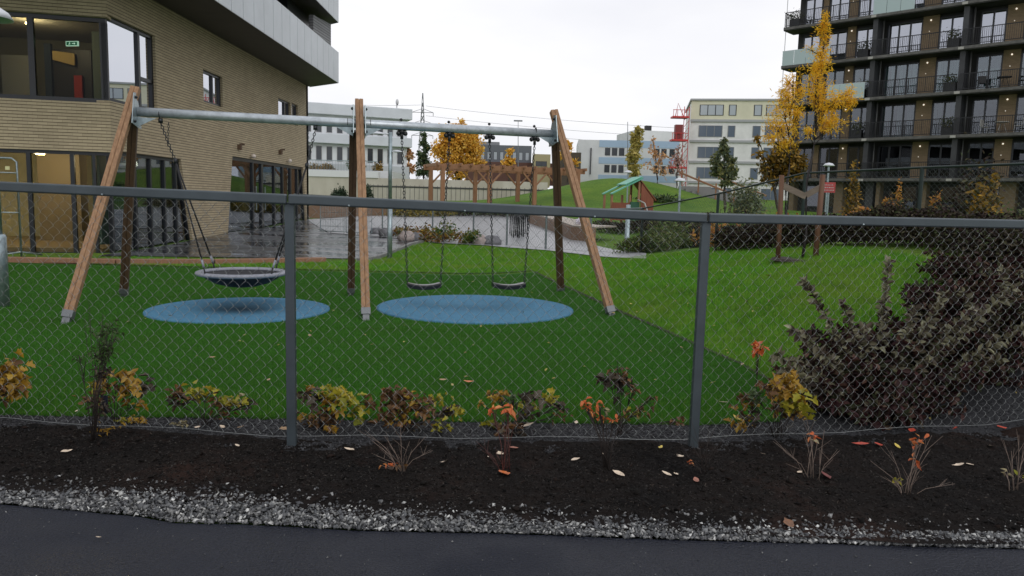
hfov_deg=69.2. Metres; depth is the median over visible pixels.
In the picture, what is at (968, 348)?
purple shrub
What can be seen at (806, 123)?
window
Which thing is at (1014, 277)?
purple shrub
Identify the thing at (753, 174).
window
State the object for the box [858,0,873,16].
window
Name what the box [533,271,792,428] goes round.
turf seam
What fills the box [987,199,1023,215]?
shrub
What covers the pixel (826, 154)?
window
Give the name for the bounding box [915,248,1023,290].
purple shrub
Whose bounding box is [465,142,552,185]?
grey office
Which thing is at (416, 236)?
boulder
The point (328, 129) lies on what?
window
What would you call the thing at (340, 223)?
pale square
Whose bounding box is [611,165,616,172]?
window
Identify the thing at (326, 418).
autumn shrub
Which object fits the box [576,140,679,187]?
pale blue building
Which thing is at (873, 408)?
purple shrub
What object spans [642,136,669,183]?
sparse tree
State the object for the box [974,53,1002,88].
window
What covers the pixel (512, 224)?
bicycle stand
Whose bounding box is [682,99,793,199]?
apartment building
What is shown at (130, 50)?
window
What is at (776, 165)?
autumn tree
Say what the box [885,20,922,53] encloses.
window
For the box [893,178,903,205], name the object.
columnar shrub
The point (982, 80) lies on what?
balcony chair
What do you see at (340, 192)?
conifer
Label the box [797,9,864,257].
locust tree
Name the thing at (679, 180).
park lamp
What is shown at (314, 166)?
terrace shrub
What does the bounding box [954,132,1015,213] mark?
shrub
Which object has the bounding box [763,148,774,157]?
window
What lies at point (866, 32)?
window
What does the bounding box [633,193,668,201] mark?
hill shrub
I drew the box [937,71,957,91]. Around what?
potted plant
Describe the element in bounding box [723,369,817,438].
autumn shrub
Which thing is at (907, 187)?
window
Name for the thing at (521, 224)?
bicycle stand
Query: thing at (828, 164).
park lamp
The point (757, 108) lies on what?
window
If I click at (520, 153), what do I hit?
window
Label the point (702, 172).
window
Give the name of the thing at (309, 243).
wet paving
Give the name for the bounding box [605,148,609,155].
window
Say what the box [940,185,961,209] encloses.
window
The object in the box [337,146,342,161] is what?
window
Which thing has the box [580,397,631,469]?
twiggy shrub
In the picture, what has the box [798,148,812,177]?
window
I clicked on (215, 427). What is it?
dark chippings
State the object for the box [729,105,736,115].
window
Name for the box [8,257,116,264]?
timber beam
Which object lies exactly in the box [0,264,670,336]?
turf fibres
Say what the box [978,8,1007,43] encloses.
window
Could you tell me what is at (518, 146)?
light mast
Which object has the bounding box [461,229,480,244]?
bed shrub
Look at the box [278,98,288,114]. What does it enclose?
window
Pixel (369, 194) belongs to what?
conifer
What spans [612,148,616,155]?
window
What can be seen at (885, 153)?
window
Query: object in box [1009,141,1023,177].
window
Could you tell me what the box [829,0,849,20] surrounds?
window
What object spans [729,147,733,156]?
window
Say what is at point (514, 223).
bicycle stand
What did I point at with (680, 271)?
lawn grass
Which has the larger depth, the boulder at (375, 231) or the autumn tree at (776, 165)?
the boulder at (375, 231)
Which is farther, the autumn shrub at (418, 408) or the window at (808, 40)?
the window at (808, 40)
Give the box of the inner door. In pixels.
[53,49,93,97]
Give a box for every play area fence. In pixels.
[296,194,643,252]
[639,162,1023,252]
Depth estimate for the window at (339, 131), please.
85.06 m
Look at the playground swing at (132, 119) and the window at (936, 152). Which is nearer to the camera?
the playground swing at (132, 119)
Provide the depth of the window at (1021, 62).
47.01 m
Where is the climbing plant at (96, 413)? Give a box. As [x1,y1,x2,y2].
[71,302,130,441]
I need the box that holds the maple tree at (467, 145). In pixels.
[429,118,486,179]
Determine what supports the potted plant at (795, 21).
on the apartment block at (902, 68)
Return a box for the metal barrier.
[0,157,42,256]
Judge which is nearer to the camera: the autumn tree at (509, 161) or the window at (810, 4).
the window at (810, 4)
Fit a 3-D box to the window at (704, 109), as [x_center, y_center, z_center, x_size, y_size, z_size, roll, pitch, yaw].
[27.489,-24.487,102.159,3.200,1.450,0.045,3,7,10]
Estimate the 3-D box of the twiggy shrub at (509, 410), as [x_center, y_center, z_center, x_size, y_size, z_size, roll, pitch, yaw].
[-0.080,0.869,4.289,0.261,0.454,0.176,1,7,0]
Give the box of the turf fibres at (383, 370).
[0,316,781,422]
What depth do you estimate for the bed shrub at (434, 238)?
23.35 m
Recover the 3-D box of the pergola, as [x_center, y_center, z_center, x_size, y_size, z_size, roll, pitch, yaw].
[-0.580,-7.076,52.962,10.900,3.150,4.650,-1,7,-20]
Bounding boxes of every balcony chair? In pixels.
[977,76,986,88]
[979,120,990,132]
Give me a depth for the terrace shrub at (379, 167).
76.68 m
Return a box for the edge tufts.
[0,383,783,425]
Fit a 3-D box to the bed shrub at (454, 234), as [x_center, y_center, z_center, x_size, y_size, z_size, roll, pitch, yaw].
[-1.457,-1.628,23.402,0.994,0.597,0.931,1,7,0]
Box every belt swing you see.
[396,118,454,289]
[484,123,539,289]
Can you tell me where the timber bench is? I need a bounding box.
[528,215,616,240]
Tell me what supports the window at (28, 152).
in the brick building at (62, 104)
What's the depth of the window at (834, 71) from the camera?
54.98 m
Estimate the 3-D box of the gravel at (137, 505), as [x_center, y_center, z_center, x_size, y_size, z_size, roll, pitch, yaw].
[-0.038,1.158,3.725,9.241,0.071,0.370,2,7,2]
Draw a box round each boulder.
[369,227,380,233]
[378,228,394,235]
[397,231,414,240]
[413,232,422,240]
[470,235,485,243]
[484,235,501,244]
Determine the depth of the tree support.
11.08 m
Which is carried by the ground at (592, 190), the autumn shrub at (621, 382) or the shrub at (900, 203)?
the shrub at (900, 203)
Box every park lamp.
[624,170,631,202]
[675,178,686,211]
[823,163,834,214]
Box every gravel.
[0,484,1023,548]
[2,474,1022,533]
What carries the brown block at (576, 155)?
on the ground at (592, 190)
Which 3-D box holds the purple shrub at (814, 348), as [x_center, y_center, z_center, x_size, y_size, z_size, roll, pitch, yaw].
[3.129,0.364,6.356,1.616,1.274,1.828,4,7,24]
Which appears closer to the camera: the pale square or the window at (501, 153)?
the pale square
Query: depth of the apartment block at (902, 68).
50.94 m
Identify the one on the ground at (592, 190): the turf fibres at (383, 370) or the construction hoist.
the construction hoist
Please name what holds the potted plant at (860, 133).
on the apartment block at (902, 68)
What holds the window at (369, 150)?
in the white office at (330, 143)
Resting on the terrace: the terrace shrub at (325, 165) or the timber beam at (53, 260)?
the terrace shrub at (325, 165)
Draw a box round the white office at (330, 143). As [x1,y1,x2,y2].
[308,99,411,178]
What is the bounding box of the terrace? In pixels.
[308,169,405,178]
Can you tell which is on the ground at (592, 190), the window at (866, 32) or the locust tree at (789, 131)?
the locust tree at (789, 131)
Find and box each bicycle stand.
[511,214,516,234]
[513,215,518,237]
[517,215,522,236]
[518,215,524,237]
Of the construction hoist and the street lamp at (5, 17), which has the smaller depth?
the street lamp at (5, 17)
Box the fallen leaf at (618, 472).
[613,470,624,475]
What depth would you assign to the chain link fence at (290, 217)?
4.70 m
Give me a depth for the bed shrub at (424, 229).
24.29 m
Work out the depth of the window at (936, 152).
50.57 m
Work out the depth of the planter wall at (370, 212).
38.59 m
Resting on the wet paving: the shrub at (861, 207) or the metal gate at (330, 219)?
the metal gate at (330, 219)
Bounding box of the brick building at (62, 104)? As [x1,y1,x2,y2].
[0,0,338,252]
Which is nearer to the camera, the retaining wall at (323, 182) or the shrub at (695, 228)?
the shrub at (695, 228)
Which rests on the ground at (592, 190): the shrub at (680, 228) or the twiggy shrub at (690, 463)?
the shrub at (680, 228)
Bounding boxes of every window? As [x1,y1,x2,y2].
[0,11,109,102]
[0,148,114,252]
[105,18,153,107]
[113,152,189,252]
[203,70,220,106]
[228,156,304,232]
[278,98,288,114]
[292,104,295,115]
[308,145,311,160]
[316,126,321,132]
[316,145,321,160]
[326,126,332,132]
[326,146,332,161]
[336,127,342,133]
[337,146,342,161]
[367,148,372,162]
[377,148,382,163]
[397,149,402,164]
[500,152,503,159]
[519,152,522,159]
[525,152,528,160]
[536,161,546,166]
[604,165,609,172]
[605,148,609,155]
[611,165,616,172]
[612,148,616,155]
[618,165,623,172]
[619,148,623,155]
[669,149,674,156]
[696,167,717,178]
[697,147,719,157]
[698,125,722,136]
[699,105,723,115]
[727,126,734,136]
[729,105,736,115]
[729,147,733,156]
[750,168,757,179]
[751,147,759,158]
[752,126,760,136]
[754,105,761,115]
[760,189,778,199]
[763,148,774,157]
[764,126,784,137]
[766,105,784,115]
[796,110,814,139]
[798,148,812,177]
[799,72,817,101]
[803,34,820,59]
[804,0,823,24]
[805,185,833,207]
[818,147,838,177]
[820,108,841,139]
[824,69,844,98]
[827,30,847,59]
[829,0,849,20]
[845,146,863,177]
[848,107,866,137]
[853,67,869,82]
[855,26,872,57]
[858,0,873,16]
[876,145,912,177]
[879,103,915,136]
[882,62,919,95]
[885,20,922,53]
[888,185,917,209]
[900,0,924,8]
[926,143,951,177]
[930,101,955,134]
[933,58,959,91]
[937,14,963,48]
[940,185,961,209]
[941,0,964,3]
[966,142,994,177]
[970,98,998,133]
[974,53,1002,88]
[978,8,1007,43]
[981,187,999,208]
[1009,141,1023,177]
[1014,96,1023,131]
[1018,51,1023,85]
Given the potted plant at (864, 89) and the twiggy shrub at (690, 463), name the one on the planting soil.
the twiggy shrub at (690, 463)
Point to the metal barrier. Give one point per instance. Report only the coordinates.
(18, 201)
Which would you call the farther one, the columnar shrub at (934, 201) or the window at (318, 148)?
the window at (318, 148)
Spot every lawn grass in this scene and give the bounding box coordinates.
[90,242,698,273]
[530,244,945,401]
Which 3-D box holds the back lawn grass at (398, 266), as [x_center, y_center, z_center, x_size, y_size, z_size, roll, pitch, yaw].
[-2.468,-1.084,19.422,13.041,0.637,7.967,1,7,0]
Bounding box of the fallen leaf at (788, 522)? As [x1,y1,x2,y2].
[783,517,793,526]
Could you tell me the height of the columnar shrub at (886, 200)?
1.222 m
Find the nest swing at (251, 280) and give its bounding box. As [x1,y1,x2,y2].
[158,118,317,287]
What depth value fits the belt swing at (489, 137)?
11.21 m
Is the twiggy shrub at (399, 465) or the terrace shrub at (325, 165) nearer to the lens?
the twiggy shrub at (399, 465)
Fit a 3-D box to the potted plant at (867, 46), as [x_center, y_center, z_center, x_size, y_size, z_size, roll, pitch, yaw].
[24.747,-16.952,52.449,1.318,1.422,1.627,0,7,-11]
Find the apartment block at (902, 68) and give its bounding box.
[777,0,1023,214]
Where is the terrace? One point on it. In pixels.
(395, 175)
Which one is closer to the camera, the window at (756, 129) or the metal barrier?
the metal barrier
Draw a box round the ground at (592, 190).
[0,178,1016,548]
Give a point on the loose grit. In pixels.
(477, 552)
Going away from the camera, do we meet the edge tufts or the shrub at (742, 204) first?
the edge tufts
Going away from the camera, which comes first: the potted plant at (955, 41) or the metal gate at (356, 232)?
the metal gate at (356, 232)
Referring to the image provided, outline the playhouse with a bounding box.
[602,176,655,222]
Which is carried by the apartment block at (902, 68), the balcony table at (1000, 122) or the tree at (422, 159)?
the balcony table at (1000, 122)
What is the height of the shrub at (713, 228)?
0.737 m
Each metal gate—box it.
[320,206,344,231]
[346,208,371,233]
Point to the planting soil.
(1013, 432)
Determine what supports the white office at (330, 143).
on the ground at (592, 190)
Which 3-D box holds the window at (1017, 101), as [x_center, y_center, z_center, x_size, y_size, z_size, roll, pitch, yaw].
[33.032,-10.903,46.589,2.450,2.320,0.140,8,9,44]
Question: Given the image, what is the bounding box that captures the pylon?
[411,93,432,178]
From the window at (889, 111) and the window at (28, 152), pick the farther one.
the window at (889, 111)
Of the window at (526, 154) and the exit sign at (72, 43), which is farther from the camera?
the window at (526, 154)
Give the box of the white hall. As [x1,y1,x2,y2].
[617,125,684,187]
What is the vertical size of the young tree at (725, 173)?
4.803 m
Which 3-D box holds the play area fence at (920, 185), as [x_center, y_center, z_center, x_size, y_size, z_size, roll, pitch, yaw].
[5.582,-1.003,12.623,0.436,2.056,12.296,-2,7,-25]
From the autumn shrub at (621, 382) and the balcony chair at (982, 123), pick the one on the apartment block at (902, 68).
the balcony chair at (982, 123)
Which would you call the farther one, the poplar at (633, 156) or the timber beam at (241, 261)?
the poplar at (633, 156)
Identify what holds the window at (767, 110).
in the apartment building at (736, 123)
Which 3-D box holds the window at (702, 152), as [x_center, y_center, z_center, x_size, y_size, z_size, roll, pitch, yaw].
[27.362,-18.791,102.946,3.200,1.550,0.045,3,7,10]
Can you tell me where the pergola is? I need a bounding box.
[423,162,586,204]
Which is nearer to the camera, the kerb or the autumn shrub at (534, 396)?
the autumn shrub at (534, 396)
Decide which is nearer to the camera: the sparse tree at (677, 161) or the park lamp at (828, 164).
the park lamp at (828, 164)
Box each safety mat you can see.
[143,297,329,323]
[377,295,572,324]
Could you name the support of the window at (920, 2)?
in the apartment block at (902, 68)
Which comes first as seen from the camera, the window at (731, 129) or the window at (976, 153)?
the window at (976, 153)
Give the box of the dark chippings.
[0,318,1023,451]
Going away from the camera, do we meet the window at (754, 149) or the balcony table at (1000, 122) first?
the balcony table at (1000, 122)
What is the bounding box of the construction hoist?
[668,103,689,185]
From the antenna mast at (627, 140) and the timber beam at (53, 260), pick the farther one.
the antenna mast at (627, 140)
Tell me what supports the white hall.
on the ground at (592, 190)
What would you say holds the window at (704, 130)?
in the apartment building at (736, 123)
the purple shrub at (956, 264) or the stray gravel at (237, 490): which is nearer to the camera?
the stray gravel at (237, 490)
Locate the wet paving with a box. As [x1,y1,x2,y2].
[99,217,413,258]
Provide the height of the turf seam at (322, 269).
0.106 m
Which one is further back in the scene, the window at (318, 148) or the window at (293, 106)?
the window at (318, 148)
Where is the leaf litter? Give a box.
[47,241,1016,419]
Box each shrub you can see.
[0,348,35,407]
[72,368,156,425]
[164,380,257,427]
[297,384,376,433]
[308,162,320,168]
[320,163,337,169]
[360,425,432,470]
[364,384,464,432]
[371,161,382,170]
[393,222,416,235]
[408,222,431,237]
[418,228,452,242]
[430,216,458,238]
[450,227,471,243]
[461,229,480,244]
[476,403,521,470]
[477,387,572,439]
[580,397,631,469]
[594,360,685,433]
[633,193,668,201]
[636,221,677,234]
[654,193,684,202]
[655,221,696,233]
[680,420,725,474]
[686,222,714,247]
[687,223,745,246]
[720,176,772,224]
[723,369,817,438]
[768,255,986,421]
[769,358,946,430]
[773,417,838,479]
[813,307,1023,392]
[839,159,862,215]
[839,200,870,215]
[842,283,1023,401]
[871,433,951,494]
[873,264,1023,356]
[876,193,916,240]
[881,192,892,204]
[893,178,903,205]
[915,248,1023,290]
[927,179,980,233]
[929,190,941,207]
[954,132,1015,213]
[965,167,1004,214]
[976,270,1018,284]
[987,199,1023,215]
[1000,429,1023,490]
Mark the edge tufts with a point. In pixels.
(477, 418)
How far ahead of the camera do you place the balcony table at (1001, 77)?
46.89 m
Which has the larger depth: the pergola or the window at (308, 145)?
the window at (308, 145)
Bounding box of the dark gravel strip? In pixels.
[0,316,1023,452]
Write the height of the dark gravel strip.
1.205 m
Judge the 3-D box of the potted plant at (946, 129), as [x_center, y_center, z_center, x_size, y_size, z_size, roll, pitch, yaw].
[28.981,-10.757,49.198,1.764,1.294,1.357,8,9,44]
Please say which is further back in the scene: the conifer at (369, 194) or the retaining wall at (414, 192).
the retaining wall at (414, 192)
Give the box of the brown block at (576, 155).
[560,152,580,185]
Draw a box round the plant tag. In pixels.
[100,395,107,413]
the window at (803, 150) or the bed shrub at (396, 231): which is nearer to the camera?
the bed shrub at (396, 231)
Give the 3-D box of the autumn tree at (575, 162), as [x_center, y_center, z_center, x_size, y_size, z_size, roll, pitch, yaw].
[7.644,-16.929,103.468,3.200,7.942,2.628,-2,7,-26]
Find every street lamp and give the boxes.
[0,8,13,306]
[372,131,403,257]
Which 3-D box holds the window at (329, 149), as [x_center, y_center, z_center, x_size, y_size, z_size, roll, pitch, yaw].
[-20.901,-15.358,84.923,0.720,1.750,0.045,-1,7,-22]
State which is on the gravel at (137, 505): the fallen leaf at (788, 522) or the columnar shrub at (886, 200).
the fallen leaf at (788, 522)
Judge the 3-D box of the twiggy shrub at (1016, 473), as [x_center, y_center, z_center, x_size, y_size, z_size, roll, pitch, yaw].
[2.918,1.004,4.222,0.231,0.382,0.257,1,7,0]
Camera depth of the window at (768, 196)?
102.20 m
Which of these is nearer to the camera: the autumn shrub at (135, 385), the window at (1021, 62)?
the autumn shrub at (135, 385)
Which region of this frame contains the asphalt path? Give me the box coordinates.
[0,504,1023,575]
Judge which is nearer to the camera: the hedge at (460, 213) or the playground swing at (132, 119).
the playground swing at (132, 119)
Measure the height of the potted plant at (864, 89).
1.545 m
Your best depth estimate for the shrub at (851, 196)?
20.69 m
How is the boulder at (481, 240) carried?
on the pale square
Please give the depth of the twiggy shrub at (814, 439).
4.34 m
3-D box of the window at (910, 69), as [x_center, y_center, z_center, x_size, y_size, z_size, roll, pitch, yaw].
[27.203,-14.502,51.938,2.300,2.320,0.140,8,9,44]
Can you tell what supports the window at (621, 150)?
in the pale blue building at (602, 159)
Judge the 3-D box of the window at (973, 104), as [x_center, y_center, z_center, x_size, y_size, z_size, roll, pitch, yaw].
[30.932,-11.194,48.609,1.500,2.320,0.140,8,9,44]
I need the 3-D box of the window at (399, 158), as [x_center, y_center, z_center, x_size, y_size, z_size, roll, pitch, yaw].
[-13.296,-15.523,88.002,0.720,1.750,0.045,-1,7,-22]
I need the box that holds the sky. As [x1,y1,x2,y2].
[308,0,800,188]
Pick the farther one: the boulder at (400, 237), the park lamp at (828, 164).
the park lamp at (828, 164)
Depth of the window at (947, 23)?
49.66 m
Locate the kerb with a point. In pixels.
(384, 254)
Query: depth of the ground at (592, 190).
17.16 m
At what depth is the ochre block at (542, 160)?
148.09 m
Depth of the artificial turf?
8.46 m
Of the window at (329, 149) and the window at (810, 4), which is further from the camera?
the window at (329, 149)
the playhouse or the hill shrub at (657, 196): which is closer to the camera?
the playhouse
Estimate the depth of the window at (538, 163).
148.08 m
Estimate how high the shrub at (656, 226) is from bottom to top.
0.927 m
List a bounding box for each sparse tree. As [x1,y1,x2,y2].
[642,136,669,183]
[662,144,684,187]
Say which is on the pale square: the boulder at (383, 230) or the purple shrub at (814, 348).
the boulder at (383, 230)
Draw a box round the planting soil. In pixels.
[0,423,1023,543]
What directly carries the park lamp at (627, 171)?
on the ground at (592, 190)
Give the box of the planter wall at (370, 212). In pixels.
[309,206,392,217]
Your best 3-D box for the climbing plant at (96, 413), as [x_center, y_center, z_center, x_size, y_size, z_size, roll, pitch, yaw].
[-2.558,0.530,4.681,0.309,0.920,0.493,0,7,-9]
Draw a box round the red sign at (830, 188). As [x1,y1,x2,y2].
[824,182,835,215]
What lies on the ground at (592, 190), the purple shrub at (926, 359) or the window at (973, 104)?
the purple shrub at (926, 359)
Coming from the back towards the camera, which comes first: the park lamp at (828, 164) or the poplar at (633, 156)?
the poplar at (633, 156)
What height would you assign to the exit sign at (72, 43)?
0.121 m
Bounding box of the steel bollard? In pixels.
[625,205,630,241]
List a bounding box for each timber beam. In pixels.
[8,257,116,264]
[116,257,325,264]
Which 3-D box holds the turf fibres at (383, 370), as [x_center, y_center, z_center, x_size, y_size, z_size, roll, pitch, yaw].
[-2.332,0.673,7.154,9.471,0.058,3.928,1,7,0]
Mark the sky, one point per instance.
(613, 62)
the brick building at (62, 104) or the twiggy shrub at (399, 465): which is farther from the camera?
the brick building at (62, 104)
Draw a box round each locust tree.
[760,65,810,243]
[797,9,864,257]
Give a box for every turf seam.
[45,262,530,272]
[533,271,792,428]
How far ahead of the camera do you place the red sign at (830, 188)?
21.78 m
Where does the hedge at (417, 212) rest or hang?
on the pale square
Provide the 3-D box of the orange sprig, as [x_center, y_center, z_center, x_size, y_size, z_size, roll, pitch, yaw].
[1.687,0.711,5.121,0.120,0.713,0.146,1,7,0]
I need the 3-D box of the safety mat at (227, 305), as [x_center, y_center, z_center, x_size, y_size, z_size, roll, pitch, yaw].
[-3.749,0.300,10.236,2.408,0.037,2.408,1,7,0]
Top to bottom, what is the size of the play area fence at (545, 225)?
1.618 m
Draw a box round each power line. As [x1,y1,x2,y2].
[429,106,671,127]
[431,116,615,133]
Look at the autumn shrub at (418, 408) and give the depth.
5.01 m
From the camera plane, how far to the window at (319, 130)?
84.23 m
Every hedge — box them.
[386,209,459,216]
[453,205,540,216]
[592,211,720,233]
[612,231,698,253]
[709,201,1023,263]
[969,211,1023,256]
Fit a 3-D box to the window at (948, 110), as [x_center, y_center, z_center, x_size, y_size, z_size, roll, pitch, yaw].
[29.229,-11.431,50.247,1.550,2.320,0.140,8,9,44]
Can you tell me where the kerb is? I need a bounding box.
[357,240,424,260]
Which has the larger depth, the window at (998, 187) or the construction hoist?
the construction hoist
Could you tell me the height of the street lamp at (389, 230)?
3.218 m
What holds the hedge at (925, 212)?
on the ground at (592, 190)
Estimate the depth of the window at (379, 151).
87.12 m
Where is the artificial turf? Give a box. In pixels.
[0,262,778,419]
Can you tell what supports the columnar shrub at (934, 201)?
on the ground at (592, 190)
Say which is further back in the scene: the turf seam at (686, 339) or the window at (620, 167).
the window at (620, 167)
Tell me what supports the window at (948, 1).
in the apartment block at (902, 68)
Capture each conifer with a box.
[330,183,348,195]
[366,183,373,197]
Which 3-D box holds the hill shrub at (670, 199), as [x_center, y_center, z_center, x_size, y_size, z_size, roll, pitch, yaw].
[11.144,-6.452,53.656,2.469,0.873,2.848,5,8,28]
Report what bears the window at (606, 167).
in the pale blue building at (602, 159)
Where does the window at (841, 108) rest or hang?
in the apartment block at (902, 68)
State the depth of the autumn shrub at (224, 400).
5.01 m
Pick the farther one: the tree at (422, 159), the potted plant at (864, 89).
the tree at (422, 159)
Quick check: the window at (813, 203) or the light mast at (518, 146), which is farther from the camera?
the light mast at (518, 146)
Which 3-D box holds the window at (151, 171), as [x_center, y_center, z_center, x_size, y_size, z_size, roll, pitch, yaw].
[-9.724,-2.286,20.140,0.090,2.550,4.360,1,7,0]
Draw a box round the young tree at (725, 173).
[708,137,738,211]
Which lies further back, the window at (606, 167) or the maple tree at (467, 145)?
the window at (606, 167)
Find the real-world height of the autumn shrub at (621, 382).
0.567 m
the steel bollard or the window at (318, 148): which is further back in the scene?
the window at (318, 148)
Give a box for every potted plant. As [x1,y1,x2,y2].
[784,10,807,26]
[848,117,864,137]
[850,78,870,96]
[853,37,878,56]
[935,116,962,134]
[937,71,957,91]
[943,28,968,47]
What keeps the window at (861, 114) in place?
in the apartment block at (902, 68)
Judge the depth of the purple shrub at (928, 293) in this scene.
6.79 m
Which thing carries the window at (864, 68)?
in the apartment block at (902, 68)
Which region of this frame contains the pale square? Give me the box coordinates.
[307,215,645,257]
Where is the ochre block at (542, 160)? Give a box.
[532,154,550,187]
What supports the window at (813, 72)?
in the apartment block at (902, 68)
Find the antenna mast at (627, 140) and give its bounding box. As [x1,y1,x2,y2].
[627,122,627,168]
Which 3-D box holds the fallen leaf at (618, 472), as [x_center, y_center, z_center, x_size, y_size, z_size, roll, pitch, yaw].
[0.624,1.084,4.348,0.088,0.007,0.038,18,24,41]
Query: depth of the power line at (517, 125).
285.50 m
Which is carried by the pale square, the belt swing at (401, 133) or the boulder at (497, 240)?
the boulder at (497, 240)
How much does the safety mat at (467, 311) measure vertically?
0.037 m
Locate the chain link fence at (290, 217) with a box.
[0,181,1023,447]
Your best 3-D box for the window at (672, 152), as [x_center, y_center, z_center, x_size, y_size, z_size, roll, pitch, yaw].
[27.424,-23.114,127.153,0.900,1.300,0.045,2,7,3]
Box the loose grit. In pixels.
[0,509,974,575]
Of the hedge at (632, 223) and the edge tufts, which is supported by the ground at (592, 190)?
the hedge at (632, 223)
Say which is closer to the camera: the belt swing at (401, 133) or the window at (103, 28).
the belt swing at (401, 133)
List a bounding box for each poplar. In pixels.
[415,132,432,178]
[624,125,644,177]
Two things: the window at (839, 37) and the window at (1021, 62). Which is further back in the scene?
the window at (839, 37)
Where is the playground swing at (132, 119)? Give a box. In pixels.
[61,85,615,323]
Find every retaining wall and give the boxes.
[308,159,547,196]
[369,184,541,200]
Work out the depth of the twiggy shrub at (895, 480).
4.14 m
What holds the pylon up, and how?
on the ground at (592, 190)
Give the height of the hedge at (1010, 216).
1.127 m
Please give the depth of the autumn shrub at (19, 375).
5.06 m
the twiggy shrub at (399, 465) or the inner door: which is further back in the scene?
the inner door
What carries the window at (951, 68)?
in the apartment block at (902, 68)
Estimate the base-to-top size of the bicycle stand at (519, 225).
0.944 m
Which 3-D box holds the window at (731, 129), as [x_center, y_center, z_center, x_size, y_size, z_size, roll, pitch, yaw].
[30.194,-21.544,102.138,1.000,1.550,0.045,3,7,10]
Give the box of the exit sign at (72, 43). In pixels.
[66,41,78,45]
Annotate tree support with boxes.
[770,174,825,262]
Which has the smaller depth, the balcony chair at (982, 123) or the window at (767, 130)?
the balcony chair at (982, 123)
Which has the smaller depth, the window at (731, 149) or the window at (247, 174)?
the window at (247, 174)
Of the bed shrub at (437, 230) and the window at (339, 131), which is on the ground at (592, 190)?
the bed shrub at (437, 230)
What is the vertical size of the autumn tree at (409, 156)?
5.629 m
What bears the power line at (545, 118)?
attached to the pylon
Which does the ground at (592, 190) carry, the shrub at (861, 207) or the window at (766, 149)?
the shrub at (861, 207)
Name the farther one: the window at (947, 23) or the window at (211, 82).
the window at (947, 23)
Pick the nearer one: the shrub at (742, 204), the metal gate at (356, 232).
the shrub at (742, 204)
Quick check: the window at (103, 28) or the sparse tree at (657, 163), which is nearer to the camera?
the window at (103, 28)
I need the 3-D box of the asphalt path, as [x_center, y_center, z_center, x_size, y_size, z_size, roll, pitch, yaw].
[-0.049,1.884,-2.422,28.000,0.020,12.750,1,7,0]
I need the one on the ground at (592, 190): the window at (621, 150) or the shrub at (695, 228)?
the shrub at (695, 228)
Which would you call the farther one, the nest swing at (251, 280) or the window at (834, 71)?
the window at (834, 71)
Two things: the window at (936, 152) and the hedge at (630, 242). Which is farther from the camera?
the window at (936, 152)
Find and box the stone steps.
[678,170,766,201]
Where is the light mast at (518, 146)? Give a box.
[514,120,521,165]
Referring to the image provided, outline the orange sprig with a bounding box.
[751,340,769,435]
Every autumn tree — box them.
[404,148,415,178]
[500,147,515,180]
[560,138,580,184]
[751,134,808,210]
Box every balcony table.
[995,121,1008,132]
[997,76,1012,86]
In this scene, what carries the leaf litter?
on the artificial turf
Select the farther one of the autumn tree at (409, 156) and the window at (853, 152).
the autumn tree at (409, 156)

